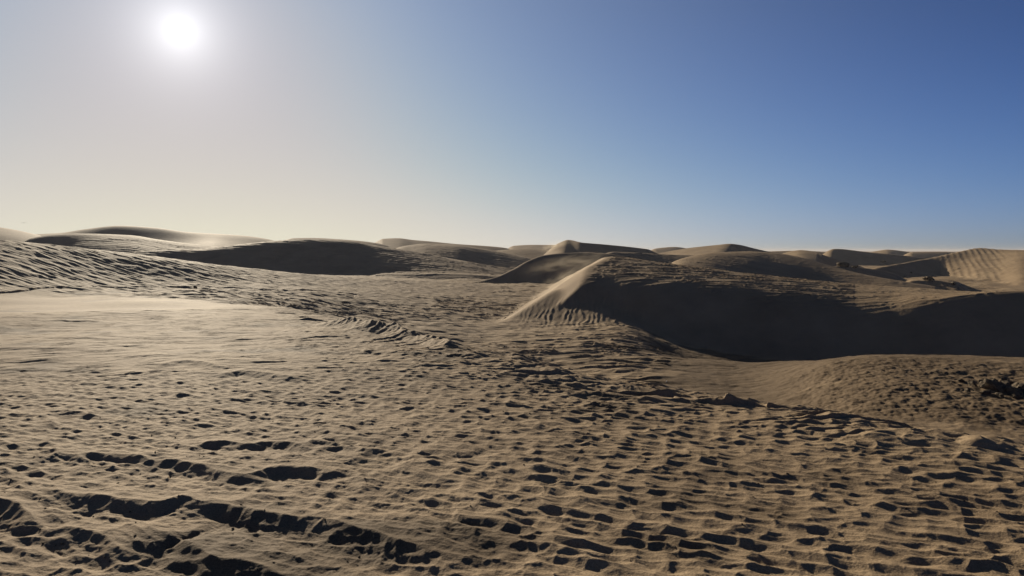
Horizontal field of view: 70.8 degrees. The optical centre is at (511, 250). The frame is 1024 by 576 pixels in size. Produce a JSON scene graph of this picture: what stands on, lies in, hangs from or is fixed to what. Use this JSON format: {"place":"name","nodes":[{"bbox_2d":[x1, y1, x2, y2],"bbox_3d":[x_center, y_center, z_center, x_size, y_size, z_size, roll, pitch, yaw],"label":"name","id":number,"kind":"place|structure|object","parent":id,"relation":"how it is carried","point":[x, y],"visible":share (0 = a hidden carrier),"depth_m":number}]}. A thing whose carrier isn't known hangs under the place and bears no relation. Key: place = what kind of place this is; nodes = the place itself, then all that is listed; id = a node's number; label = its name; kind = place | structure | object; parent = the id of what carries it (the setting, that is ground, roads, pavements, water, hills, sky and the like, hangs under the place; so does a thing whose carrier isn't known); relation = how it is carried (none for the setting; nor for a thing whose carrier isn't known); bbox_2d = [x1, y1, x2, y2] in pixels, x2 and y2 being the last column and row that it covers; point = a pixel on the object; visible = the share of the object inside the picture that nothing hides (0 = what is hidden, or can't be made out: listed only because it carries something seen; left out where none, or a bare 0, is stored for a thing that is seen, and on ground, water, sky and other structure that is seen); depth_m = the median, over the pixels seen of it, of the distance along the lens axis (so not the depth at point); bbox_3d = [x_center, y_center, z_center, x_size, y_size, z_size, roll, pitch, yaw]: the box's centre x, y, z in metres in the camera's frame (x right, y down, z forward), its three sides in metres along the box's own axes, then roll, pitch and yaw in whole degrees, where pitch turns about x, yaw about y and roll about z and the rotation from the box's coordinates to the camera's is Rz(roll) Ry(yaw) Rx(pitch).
{"place":"outdoors","nodes":[
{"label":"outdoors","id":0,"kind":"place"},
{"bbox_2d":[0,227,39,241],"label":"sand dune","id":1,"kind":"structure","parent":0,"point":[12,235],"depth_m":141.13},
{"bbox_2d":[24,234,216,252],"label":"sand dune","id":2,"kind":"structure","parent":0,"point":[121,243],"depth_m":112.49},
{"bbox_2d":[36,226,273,246],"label":"sand dune","id":3,"kind":"structure","parent":0,"point":[211,239],"depth_m":178.66},
{"bbox_2d":[0,240,510,307],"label":"sand dune","id":4,"kind":"structure","parent":0,"point":[24,266],"depth_m":37.43},
{"bbox_2d":[133,239,511,274],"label":"sand dune","id":5,"kind":"structure","parent":0,"point":[320,256],"depth_m":97.14},
{"bbox_2d":[376,272,499,278],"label":"sand dune","id":6,"kind":"structure","parent":0,"point":[439,275],"depth_m":87.24},
{"bbox_2d":[375,238,507,250],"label":"sand dune","id":7,"kind":"structure","parent":0,"point":[394,242],"depth_m":196.07},
{"bbox_2d":[396,244,531,268],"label":"sand dune","id":8,"kind":"structure","parent":0,"point":[484,256],"depth_m":127.84},
{"bbox_2d":[0,251,1023,575],"bbox_3d":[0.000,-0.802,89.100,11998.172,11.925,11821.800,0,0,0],"label":"sand ground","id":9,"kind":"structure","parent":0,"point":[446,411],"depth_m":6.13},
{"bbox_2d":[287,238,388,246],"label":"sand dune","id":10,"kind":"structure","parent":9,"relation":"on","point":[372,243],"depth_m":162.20},
{"bbox_2d":[968,381,976,386],"bbox_3d":[8.646,2.526,13.533,0.109,0.137,0.219,12,11,-7],"label":"crust clod","id":11,"kind":"object","parent":9,"relation":"on","point":[971,383],"visible":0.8,"depth_m":13.50},
{"bbox_2d":[978,390,990,394],"bbox_3d":[8.481,2.547,12.929,0.211,0.107,0.135,0,0,3],"label":"crust clod","id":12,"kind":"object","parent":9,"relation":"on","point":[986,392],"visible":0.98,"depth_m":12.87},
{"bbox_2d":[980,379,1006,393],"bbox_3d":[8.845,2.498,13.148,0.515,0.269,0.375,17,19,36],"label":"crust clod","id":13,"kind":"object","parent":9,"relation":"on","point":[996,386],"visible":0.69,"depth_m":13.07},
{"bbox_2d":[993,392,1004,398],"bbox_3d":[8.616,2.575,12.746,0.125,0.157,0.250,-15,-18,0],"label":"crust clod","id":14,"kind":"object","parent":9,"relation":"on","point":[999,395],"visible":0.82,"depth_m":12.68},
{"bbox_2d":[1000,380,1010,385],"bbox_3d":[9.111,2.513,13.315,0.248,0.180,0.271,-4,10,-15],"label":"crust clod","id":15,"kind":"object","parent":9,"relation":"on","point":[1007,383],"visible":0.29,"depth_m":13.29},
{"bbox_2d":[1004,386,1022,395],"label":"crust clod","id":16,"kind":"object","parent":9,"relation":"on","point":[1010,390],"visible":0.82,"depth_m":12.89},
{"bbox_2d":[1012,394,1022,398],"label":"crust clod","id":17,"kind":"object","parent":9,"relation":"on","point":[1017,396],"visible":0.92,"depth_m":12.63},
{"bbox_2d":[1016,384,1023,392],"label":"crust clod","id":18,"kind":"object","parent":9,"relation":"on","point":[1020,386],"visible":0.45,"depth_m":12.97},
{"bbox_2d":[0,0,1023,250],"label":"sky","id":19,"kind":"structure","parent":0,"point":[766,125]},
{"bbox_2d":[498,249,548,258],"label":"sand dune","id":20,"kind":"structure","parent":0,"point":[532,253],"depth_m":165.87},
{"bbox_2d":[508,245,554,249],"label":"sand dune","id":21,"kind":"structure","parent":0,"point":[548,247],"depth_m":323.06},
{"bbox_2d":[476,252,627,282],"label":"sand dune","id":22,"kind":"structure","parent":0,"point":[555,267],"depth_m":74.16},
{"bbox_2d":[544,240,657,254],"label":"sand dune","id":23,"kind":"structure","parent":0,"point":[568,246],"depth_m":147.37},
{"bbox_2d":[606,252,693,262],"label":"sand dune","id":24,"kind":"structure","parent":0,"point":[667,258],"depth_m":108.45},
{"bbox_2d":[651,247,684,252],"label":"sand dune","id":25,"kind":"structure","parent":0,"point":[661,250],"depth_m":371.93},
{"bbox_2d":[658,244,771,254],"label":"sand dune","id":26,"kind":"structure","parent":0,"point":[715,249],"depth_m":143.81},
{"bbox_2d":[503,256,1023,360],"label":"sand dune","id":27,"kind":"structure","parent":0,"point":[777,317],"depth_m":31.61},
{"bbox_2d":[768,251,825,254],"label":"sand dune","id":28,"kind":"structure","parent":0,"point":[782,252],"depth_m":259.25},
{"bbox_2d":[672,251,942,289],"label":"sand dune","id":29,"kind":"structure","parent":0,"point":[772,264],"depth_m":60.49},
{"bbox_2d":[783,250,863,267],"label":"sand dune","id":30,"kind":"structure","parent":0,"point":[817,257],"depth_m":131.45},
{"bbox_2d":[834,266,906,280],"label":"sand dune","id":31,"kind":"structure","parent":0,"point":[879,273],"depth_m":84.98},
{"bbox_2d":[836,262,849,266],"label":"crust clod","id":32,"kind":"object","parent":31,"relation":"on","point":[844,264],"visible":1,"depth_m":85.37},
{"bbox_2d":[823,249,927,264],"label":"sand dune","id":33,"kind":"structure","parent":0,"point":[857,257],"depth_m":185.09},
{"bbox_2d":[873,250,909,254],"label":"sand dune","id":34,"kind":"structure","parent":0,"point":[895,252],"depth_m":325.63},
{"bbox_2d":[903,252,955,257],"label":"sand dune","id":35,"kind":"structure","parent":0,"point":[925,254],"depth_m":296.75},
{"bbox_2d":[906,279,969,290],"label":"sand dune","id":36,"kind":"structure","parent":0,"point":[944,284],"depth_m":71.15},
{"bbox_2d":[922,276,934,281],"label":"crust clod","id":37,"kind":"object","parent":36,"relation":"on","point":[930,278],"visible":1,"depth_m":71.79},
{"bbox_2d":[873,248,1023,283],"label":"sand dune","id":38,"kind":"structure","parent":0,"point":[1000,265],"depth_m":106.18}
]}

